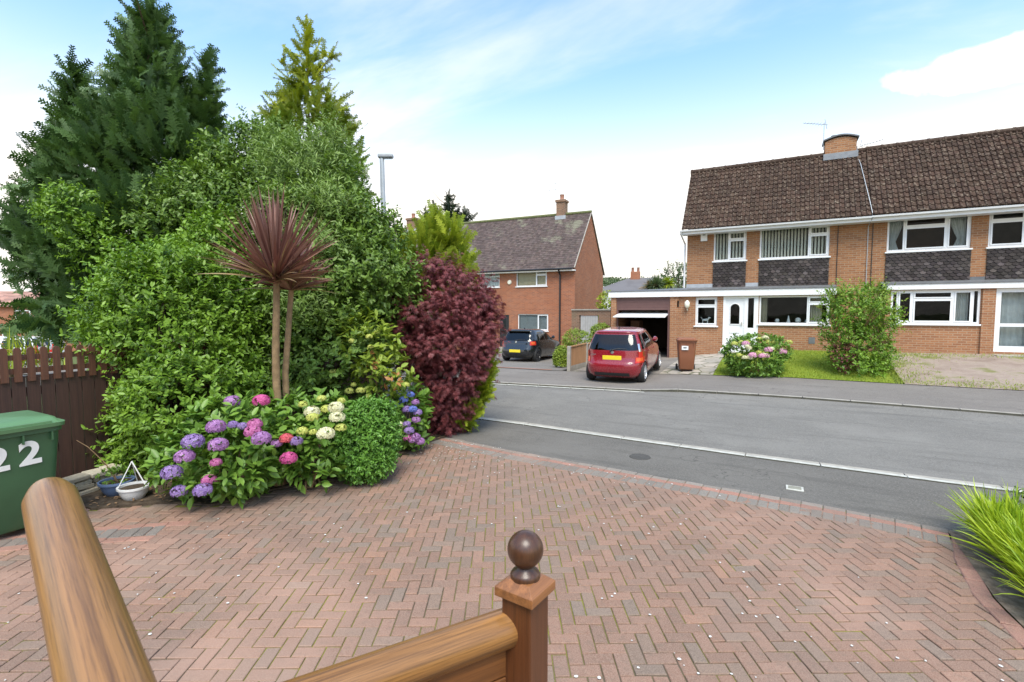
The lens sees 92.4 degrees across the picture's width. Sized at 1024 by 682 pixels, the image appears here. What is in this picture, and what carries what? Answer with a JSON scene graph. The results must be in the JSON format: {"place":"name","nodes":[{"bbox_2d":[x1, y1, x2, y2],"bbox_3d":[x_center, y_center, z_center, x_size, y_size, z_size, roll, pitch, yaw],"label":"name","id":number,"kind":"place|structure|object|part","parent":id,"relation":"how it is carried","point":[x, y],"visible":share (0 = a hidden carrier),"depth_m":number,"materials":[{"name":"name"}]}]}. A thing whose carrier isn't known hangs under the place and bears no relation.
{"place":"outdoors","nodes":[
{"label":"outdoors","id":0,"kind":"place"},
{"bbox_2d":[0,438,1023,681],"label":"driveway","id":1,"kind":"structure","parent":0,"point":[876,552],"depth_m":3.70,"materials":[{"name":"brown brick"}]},
{"bbox_2d":[0,410,64,534],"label":"wheelie bin","id":2,"kind":"object","parent":1,"relation":"on","point":[28,447],"visible":0.73,"depth_m":4.44,"materials":[{"name":"plastic"}]},
{"bbox_2d":[21,477,156,681],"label":"log handrail","id":3,"kind":"object","parent":1,"relation":"on","point":[90,633],"visible":1,"depth_m":0.76,"materials":[{"name":"brown wood"}]},
{"bbox_2d":[247,386,361,493],"bbox_3d":[-2.394,1.140,5.688,1.215,1.174,1.317,0,3,-2],"label":"cream hydrangea","id":4,"kind":"object","parent":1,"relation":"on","point":[315,428],"visible":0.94,"depth_m":5.45,"materials":[{"name":"green plant"}]},
{"bbox_2d":[330,393,407,485],"bbox_3d":[-1.783,1.197,5.970,0.960,1.102,0.965,2,4,28],"label":"clipped box ball","id":5,"kind":"object","parent":1,"relation":"on","point":[375,449],"visible":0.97,"depth_m":5.72,"materials":[{"name":"green plant"}]},
{"bbox_2d":[5,442,1003,680],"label":"fallen petals","id":6,"kind":"object","parent":1,"relation":"on","point":[599,677],"visible":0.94,"depth_m":3.54,"materials":[{"name":"white plant"}]},
{"bbox_2d":[495,530,554,681],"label":"newel post","id":7,"kind":"object","parent":1,"relation":"on","point":[525,588],"visible":1,"depth_m":1.30,"materials":[{"name":"brown wood"}]},
{"bbox_2d":[283,608,517,681],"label":"log handrail","id":8,"kind":"object","parent":7,"relation":"attached to","point":[473,649],"visible":0.84,"depth_m":1.20,"materials":[{"name":"brown wood"}]},
{"bbox_2d":[0,0,1023,290],"label":"sky","id":9,"kind":"structure","parent":0,"point":[615,104],"materials":[{"name":"blue"}]},
{"bbox_2d":[10,364,1023,412],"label":"pavement","id":10,"kind":"structure","parent":0,"point":[982,399],"depth_m":12.66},
{"bbox_2d":[42,337,66,361],"bbox_3d":[-30.140,0.495,30.287,4.106,1.593,1.726,-1,4,-22],"label":"parked car","id":11,"kind":"object","parent":10,"relation":"on","point":[50,345],"visible":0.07,"depth_m":30.16,"materials":[{"name":"silver paint"}]},
{"bbox_2d":[586,327,660,381],"bbox_3d":[3.684,0.243,15.713,1.726,1.593,4.107,2,6,25],"label":"red car","id":12,"kind":"object","parent":10,"relation":"on","point":[627,352],"visible":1,"depth_m":14.04,"materials":[{"name":"paint"}]},
{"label":"rear window","id":13,"kind":"part","parent":12,"relation":"part of","materials":[{"name":"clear glass"}]},
{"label":"side window","id":14,"kind":"part","parent":12,"relation":"part of","materials":[{"name":"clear glass"}]},
{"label":"side window","id":15,"kind":"part","parent":12,"relation":"part of","materials":[{"name":"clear glass"}]},
{"bbox_2d":[23,375,1023,487],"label":"road","id":16,"kind":"structure","parent":0,"point":[985,448],"depth_m":8.90,"materials":[{"name":"grey asphalt"}]},
{"bbox_2d":[0,336,49,364],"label":"parked car","id":17,"kind":"object","parent":16,"relation":"on","point":[33,337],"visible":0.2,"depth_m":26.05,"materials":[{"name":"white paint"}]},
{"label":"side window","id":18,"kind":"part","parent":17,"relation":"part of","materials":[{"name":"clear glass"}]},
{"bbox_2d":[377,153,393,385],"bbox_3d":[-3.348,-1.845,13.113,0.400,6.217,0.313,0,3,0],"label":"street lamp","id":19,"kind":"object","parent":16,"relation":"on","point":[382,156],"visible":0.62,"depth_m":12.97,"materials":[{"name":"grey metal"}]},
{"bbox_2d":[396,199,484,376],"bbox_3d":[-1.520,-0.768,10.440,1.904,4.496,1.591,-2,4,-26],"label":"golden conifer","id":20,"kind":"object","parent":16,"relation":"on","point":[434,234],"visible":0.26,"depth_m":10.19,"materials":[{"name":"green plant"}]},
{"bbox_2d":[404,378,639,391],"bbox_3d":[5.193,1.438,11.442,26.404,0.104,0.991,2,4,26],"label":"kerb channel","id":21,"kind":"object","parent":16,"relation":"on","point":[565,387],"visible":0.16,"depth_m":13.39,"materials":[{"name":"grey concrete"}]},
{"bbox_2d":[480,417,1022,490],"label":"kerb channel","id":22,"kind":"object","parent":16,"relation":"on","point":[960,481],"visible":0.17,"depth_m":6.89,"materials":[{"name":"concrete"}]},
{"bbox_2d":[23,341,1023,627],"bbox_3d":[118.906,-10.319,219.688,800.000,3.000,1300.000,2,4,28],"label":"ground","id":23,"kind":"structure","parent":0,"point":[641,389],"depth_m":13.83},
{"bbox_2d":[0,326,87,400],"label":"orange flowered plant","id":24,"kind":"object","parent":23,"relation":"on","point":[17,345],"visible":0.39,"depth_m":7.59,"materials":[{"name":"green plant"}]},
{"bbox_2d":[0,291,92,351],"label":"terraced house","id":25,"kind":"structure","parent":23,"relation":"on","point":[5,297],"depth_m":51.20,"materials":[{"name":"red brick"}]},
{"bbox_2d":[0,0,243,355],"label":"conifer tree","id":26,"kind":"object","parent":23,"relation":"on","point":[134,119],"visible":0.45,"depth_m":8.51,"materials":[{"name":"green plant"}]},
{"bbox_2d":[20,177,272,479],"bbox_3d":[-5.183,-0.389,7.327,5.051,4.357,2.857,2,4,28],"label":"privet hedge","id":27,"kind":"object","parent":23,"relation":"on","point":[149,269],"visible":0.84,"depth_m":6.31,"materials":[{"name":"green plant"}]},
{"bbox_2d":[0,340,385,477],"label":"boundary fence","id":28,"kind":"object","parent":23,"relation":"on","point":[74,400],"visible":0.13,"depth_m":5.88,"materials":[{"name":"brown wood"}]},
{"bbox_2d":[81,410,456,510],"bbox_3d":[-2.992,1.637,7.213,2.740,0.070,5.850,2,4,28],"label":"planting bed","id":29,"kind":"object","parent":23,"relation":"on","point":[150,498],"visible":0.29,"depth_m":5.37,"materials":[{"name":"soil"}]},
{"bbox_2d":[63,463,122,495],"bbox_3d":[-4.871,1.613,5.434,0.215,0.241,1.002,1,4,19],"label":"stone edging","id":30,"kind":"object","parent":29,"relation":"on","point":[84,482],"visible":0.38,"depth_m":5.53,"materials":[{"name":"grey stone"}]},
{"bbox_2d":[78,441,135,496],"bbox_3d":[-4.526,1.417,5.441,0.353,0.622,0.559,7,8,65],"label":"flower pot","id":31,"kind":"object","parent":29,"relation":"on","point":[107,486],"visible":0.89,"depth_m":5.43,"materials":[{"name":"ceramic"}]},
{"bbox_2d":[116,461,148,500],"bbox_3d":[-4.130,1.522,5.356,0.307,0.423,0.307,2,4,28],"label":"hanging basket pot","id":32,"kind":"object","parent":29,"relation":"on","point":[136,490],"visible":0.91,"depth_m":5.31,"materials":[{"name":"plastic"}]},
{"bbox_2d":[140,387,302,510],"bbox_3d":[-3.122,1.174,5.363,1.696,1.245,1.416,0,3,-8],"label":"purple hydrangea","id":33,"kind":"object","parent":29,"relation":"on","point":[162,466],"visible":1,"depth_m":5.09,"materials":[{"name":"green plant"}]},
{"bbox_2d":[188,184,337,485],"bbox_3d":[-2.807,-0.045,5.710,1.595,3.516,1.624,-2,4,-24],"label":"red cordyline","id":34,"kind":"object","parent":29,"relation":"on","point":[279,263],"visible":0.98,"depth_m":5.63,"materials":[{"name":"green plant"}]},
{"bbox_2d":[235,102,374,436],"bbox_3d":[-3.232,-1.102,7.582,2.111,5.508,2.086,-1,3,-8],"label":"pale shrub","id":35,"kind":"object","parent":29,"relation":"on","point":[288,149],"visible":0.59,"depth_m":7.45,"materials":[{"name":"green plant"}]},
{"bbox_2d":[329,306,420,402],"bbox_3d":[-2.010,0.555,7.196,1.349,2.146,1.039,2,4,28],"label":"lime hydrangea","id":36,"kind":"object","parent":29,"relation":"on","point":[381,360],"visible":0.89,"depth_m":6.95,"materials":[{"name":"green plant"}]},
{"bbox_2d":[390,375,434,451],"bbox_3d":[-1.586,1.121,7.291,0.996,1.201,0.945,2,4,28],"label":"blue hydrangea","id":37,"kind":"object","parent":29,"relation":"on","point":[417,439],"visible":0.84,"depth_m":7.13,"materials":[{"name":"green plant"}]},
{"bbox_2d":[376,245,511,436],"bbox_3d":[-1.227,0.070,8.399,2.248,3.362,2.328,2,4,28],"label":"purple maple","id":38,"kind":"object","parent":29,"relation":"on","point":[474,325],"visible":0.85,"depth_m":7.92,"materials":[{"name":"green plant"}]},
{"bbox_2d":[114,103,433,437],"bbox_3d":[-3.965,-1.169,8.142,5.173,5.579,2.889,2,4,28],"label":"tall shrub","id":39,"kind":"object","parent":23,"relation":"on","point":[353,283],"visible":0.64,"depth_m":7.53,"materials":[{"name":"green plant"}]},
{"bbox_2d":[190,13,455,358],"bbox_3d":[-3.665,-2.779,10.254,5.966,8.548,6.175,2,4,28],"label":"golden conifer","id":40,"kind":"object","parent":23,"relation":"on","point":[291,95],"visible":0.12,"depth_m":10.34,"materials":[{"name":"green plant"}]},
{"bbox_2d":[424,188,477,221],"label":"dark fir","id":41,"kind":"object","parent":23,"relation":"on","point":[448,205],"visible":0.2,"depth_m":45.64,"materials":[{"name":"green plant"}]},
{"bbox_2d":[394,353,583,369],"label":"tarmac drive","id":42,"kind":"structure","parent":23,"relation":"on","point":[544,362],"depth_m":20.62,"materials":[{"name":"grey asphalt"}]},
{"bbox_2d":[502,328,559,361],"bbox_3d":[1.031,0.091,23.368,1.748,1.523,4.047,2,3,27],"label":"black car","id":43,"kind":"object","parent":42,"relation":"on","point":[535,345],"visible":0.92,"depth_m":21.81,"materials":[{"name":"paint"}]},
{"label":"rear window","id":44,"kind":"part","parent":43,"relation":"part of","materials":[{"name":"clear glass"}]},
{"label":"side window","id":45,"kind":"part","parent":43,"relation":"part of","materials":[{"name":"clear glass"}]},
{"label":"side window","id":46,"kind":"part","parent":43,"relation":"part of","materials":[{"name":"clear glass"}]},
{"bbox_2d":[394,183,604,351],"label":"brick house","id":47,"kind":"structure","parent":23,"relation":"on","point":[548,269],"depth_m":31.33,"materials":[{"name":"brick"}]},
{"bbox_2d":[480,272,499,287],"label":"window","id":48,"kind":"structure","parent":47,"relation":"in","point":[492,277],"depth_m":31.98,"materials":[{"name":"white plastic"}]},
{"bbox_2d":[500,315,508,345],"bbox_3d":[-0.473,-0.661,31.636,0.676,2.044,0.090,2,4,26],"label":"front door","id":49,"kind":"structure","parent":47,"relation":"in","point":[506,321],"depth_m":31.59,"materials":[{"name":"black plastic"}]},
{"bbox_2d":[517,270,547,286],"bbox_3d":[1.237,-3.920,30.637,2.181,1.111,0.260,2,4,26],"label":"window","id":50,"kind":"structure","parent":47,"relation":"in","point":[534,279],"depth_m":30.70,"materials":[{"name":"white plastic"}]},
{"bbox_2d":[518,314,548,331],"bbox_3d":[1.332,-1.142,30.754,2.168,1.087,0.255,2,4,26],"label":"window","id":51,"kind":"structure","parent":47,"relation":"in","point":[538,325],"depth_m":30.84,"materials":[{"name":"white plastic"}]},
{"bbox_2d":[0,437,1023,648],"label":"driveway border","id":52,"kind":"object","parent":23,"relation":"on","point":[981,593],"visible":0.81,"depth_m":4.86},
{"bbox_2d":[551,344,566,367],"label":"golden bush","id":53,"kind":"object","parent":23,"relation":"on","point":[559,357],"visible":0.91,"depth_m":18.18,"materials":[{"name":"green plant"}]},
{"bbox_2d":[561,327,592,348],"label":"golden bush","id":54,"kind":"object","parent":23,"relation":"on","point":[566,341],"visible":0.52,"depth_m":20.21,"materials":[{"name":"green plant"}]},
{"bbox_2d":[567,343,589,370],"bbox_3d":[3.066,0.577,18.816,0.120,1.102,4.810,2,4,28],"label":"fence","id":55,"kind":"object","parent":23,"relation":"on","point":[577,355],"visible":0.45,"depth_m":17.41,"materials":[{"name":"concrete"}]},
{"bbox_2d":[589,323,609,334],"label":"golden bush","id":56,"kind":"object","parent":23,"relation":"on","point":[594,329],"visible":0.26,"depth_m":21.26,"materials":[{"name":"green plant"}]},
{"bbox_2d":[595,289,610,321],"bbox_3d":[5.550,-1.314,28.989,1.326,3.463,1.300,2,4,28],"label":"tree","id":57,"kind":"object","parent":23,"relation":"on","point":[602,304],"visible":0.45,"depth_m":28.78,"materials":[{"name":"green plant"}]},
{"bbox_2d":[571,309,638,344],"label":"garden wall","id":58,"kind":"structure","parent":23,"relation":"on","point":[604,315],"depth_m":26.34,"materials":[{"name":"brick"}]},
{"bbox_2d":[581,316,597,342],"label":"side gate","id":59,"kind":"structure","parent":58,"relation":"attached to","point":[587,322],"depth_m":26.41,"materials":[{"name":"grey paint"}]},
{"bbox_2d":[574,357,677,373],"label":"garage drive","id":60,"kind":"structure","parent":23,"relation":"on","point":[666,362],"depth_m":17.34,"materials":[{"name":"grey concrete"}]},
{"bbox_2d":[603,275,652,286],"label":"wood","id":61,"kind":"object","parent":23,"relation":"on","point":[607,281],"visible":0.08,"depth_m":191.07,"materials":[{"name":"green plant"}]},
{"bbox_2d":[603,267,675,308],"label":"bungalow","id":62,"kind":"object","parent":23,"relation":"on","point":[635,281],"visible":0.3,"depth_m":43.99,"materials":[{"name":"white paint"}]},
{"bbox_2d":[640,274,676,289],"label":"bush","id":63,"kind":"object","parent":23,"relation":"on","point":[654,283],"visible":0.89,"depth_m":26.84,"materials":[{"name":"green plant"}]},
{"bbox_2d":[656,260,686,288],"bbox_3d":[12.248,-3.027,36.036,3.973,5.944,3.468,2,4,28],"label":"grey green tree","id":64,"kind":"object","parent":23,"relation":"on","point":[676,279],"visible":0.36,"depth_m":35.47,"materials":[{"name":"green plant"}]},
{"bbox_2d":[396,406,1022,492],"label":"kerb","id":65,"kind":"structure","parent":23,"relation":"on","point":[840,468],"depth_m":6.78,"materials":[{"name":"grey concrete"}]},
{"bbox_2d":[401,376,1023,416],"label":"kerb","id":66,"kind":"structure","parent":23,"relation":"on","point":[828,399],"depth_m":11.50,"materials":[{"name":"concrete"}]},
{"bbox_2d":[608,120,883,357],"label":"semi detached house","id":67,"kind":"structure","parent":23,"relation":"on","point":[769,242],"depth_m":18.67,"materials":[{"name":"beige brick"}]},
{"bbox_2d":[631,320,645,329],"bbox_3d":[5.803,-0.230,22.695,0.500,1.450,1.200,2,4,28],"label":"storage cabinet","id":68,"kind":"object","parent":67,"relation":"in","point":[636,323],"visible":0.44,"depth_m":22.26,"materials":[{"name":"brown wood"}]},
{"bbox_2d":[613,310,667,317],"bbox_3d":[5.560,-1.182,20.651,2.098,0.362,1.920,2,4,28],"label":"garage door","id":69,"kind":"structure","parent":67,"relation":"in","point":[626,313],"depth_m":20.37,"materials":[{"name":"white plastic"}]},
{"bbox_2d":[693,297,717,326],"bbox_3d":[7.598,-1.131,19.197,0.894,1.170,0.180,2,4,28],"label":"window","id":70,"kind":"structure","parent":67,"relation":"in","point":[697,324],"depth_m":19.20,"materials":[{"name":"white plastic"}]},
{"bbox_2d":[712,232,746,262],"bbox_3d":[8.473,-3.658,19.073,1.259,1.177,0.260,2,4,28],"label":"window","id":71,"kind":"structure","parent":67,"relation":"in","point":[728,235],"depth_m":19.07,"materials":[{"name":"white plastic"}]},
{"bbox_2d":[725,298,744,347],"bbox_3d":[8.493,-0.678,18.720,0.643,1.896,0.085,2,4,28],"label":"front door","id":72,"kind":"structure","parent":67,"relation":"in","point":[730,329],"depth_m":18.73,"materials":[{"name":"white plastic"}]},
{"bbox_2d":[757,295,830,325],"bbox_3d":[10.226,-1.077,17.834,2.318,1.135,0.280,2,4,28],"label":"window","id":73,"kind":"structure","parent":67,"relation":"in","point":[812,310],"depth_m":17.65,"materials":[{"name":"white plastic"}]},
{"bbox_2d":[758,226,830,260],"bbox_3d":[10.362,-3.597,18.054,2.321,1.177,0.260,2,4,28],"label":"window","id":74,"kind":"structure","parent":67,"relation":"in","point":[827,228],"depth_m":18.07,"materials":[{"name":"white plastic"}]},
{"bbox_2d":[857,126,1023,356],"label":"semi detached house","id":75,"kind":"structure","parent":23,"relation":"on","point":[947,250],"depth_m":16.00,"materials":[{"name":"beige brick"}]},
{"bbox_2d":[885,216,972,253],"bbox_3d":[13.749,-3.522,16.252,2.263,1.232,0.310,2,4,28],"label":"window","id":76,"kind":"structure","parent":75,"relation":"in","point":[958,224],"depth_m":16.05,"materials":[{"name":"white plastic"}]},
{"bbox_2d":[890,289,980,325],"bbox_3d":[13.696,-1.060,15.956,2.350,1.197,0.280,2,4,28],"label":"window","id":77,"kind":"structure","parent":75,"relation":"in","point":[959,299],"depth_m":15.71,"materials":[{"name":"white plastic"}]},
{"bbox_2d":[986,213,1023,248],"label":"window","id":78,"kind":"structure","parent":75,"relation":"in","point":[1004,245],"depth_m":15.31,"materials":[{"name":"white plastic"}]},
{"bbox_2d":[993,288,1023,351],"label":"glazed door","id":79,"kind":"structure","parent":75,"relation":"in","point":[1009,312],"depth_m":15.20,"materials":[{"name":"white plastic"}]},
{"bbox_2d":[881,352,1023,389],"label":"gravel garden","id":80,"kind":"object","parent":23,"relation":"on","point":[976,367],"visible":0.89,"depth_m":13.65,"materials":[{"name":"beige gravel"}]},
{"bbox_2d":[867,351,1023,389],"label":"verge weeds","id":81,"kind":"object","parent":80,"relation":"on","point":[917,355],"visible":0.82,"depth_m":13.60,"materials":[{"name":"green plant"}]},
{"bbox_2d":[947,530,1023,626],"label":"side bed","id":82,"kind":"object","parent":23,"relation":"on","point":[1012,604],"visible":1,"depth_m":3.78,"materials":[{"name":"soil"}]},
{"bbox_2d":[929,477,1023,596],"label":"strappy plant","id":83,"kind":"object","parent":82,"relation":"on","point":[997,527],"visible":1,"depth_m":3.98,"materials":[{"name":"green plant"}]},
{"bbox_2d":[1002,486,1023,515],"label":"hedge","id":84,"kind":"object","parent":82,"relation":"on","point":[1015,495],"visible":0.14,"depth_m":4.42,"materials":[{"name":"green plant"}]},
{"bbox_2d":[659,354,723,374],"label":"crazy path","id":85,"kind":"structure","parent":0,"point":[706,364],"depth_m":16.59,"materials":[{"name":"beige stone"}]},
{"bbox_2d":[675,337,697,369],"bbox_3d":[5.697,0.431,16.053,0.630,1.068,0.806,1,4,14],"label":"wheelie bin","id":86,"kind":"object","parent":85,"relation":"on","point":[686,348],"visible":0.99,"depth_m":15.76,"materials":[{"name":"plastic"}]},
{"bbox_2d":[445,419,1023,534],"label":"pavement","id":87,"kind":"structure","parent":0,"point":[903,499],"depth_m":6.20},
{"bbox_2d":[449,348,500,432],"bbox_3d":[-0.697,0.778,8.408,0.838,1.648,0.963,2,4,28],"label":"golden bush conifer","id":88,"kind":"object","parent":87,"relation":"on","point":[486,389],"visible":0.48,"depth_m":8.34,"materials":[{"name":"green plant"}]},
{"bbox_2d":[629,453,650,459],"bbox_3d":[1.812,1.638,6.946,0.300,0.011,0.300,2,4,28],"label":"drain patch","id":89,"kind":"object","parent":87,"relation":"on","point":[636,456],"visible":1,"depth_m":6.94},
{"bbox_2d":[786,485,803,491],"bbox_3d":[3.283,1.710,5.699,0.180,0.014,0.150,2,4,28],"label":"meter cover","id":90,"kind":"object","parent":87,"relation":"on","point":[794,488],"visible":1,"depth_m":5.68,"materials":[{"name":"white metal"}]},
{"bbox_2d":[713,349,904,383],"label":"lawn","id":91,"kind":"structure","parent":0,"point":[807,370],"depth_m":14.65,"materials":[{"name":"green plant"}]},
{"bbox_2d":[719,332,793,377],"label":"pink hydrangea","id":92,"kind":"object","parent":91,"relation":"on","point":[776,343],"visible":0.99,"depth_m":14.44,"materials":[{"name":"green plant"}]},
{"bbox_2d":[811,273,911,377],"bbox_3d":[10.088,-0.315,14.252,2.443,3.257,2.254,2,4,28],"label":"straggly shrub","id":93,"kind":"object","parent":91,"relation":"on","point":[859,329],"visible":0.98,"depth_m":13.95,"materials":[{"name":"green plant"}]}
]}

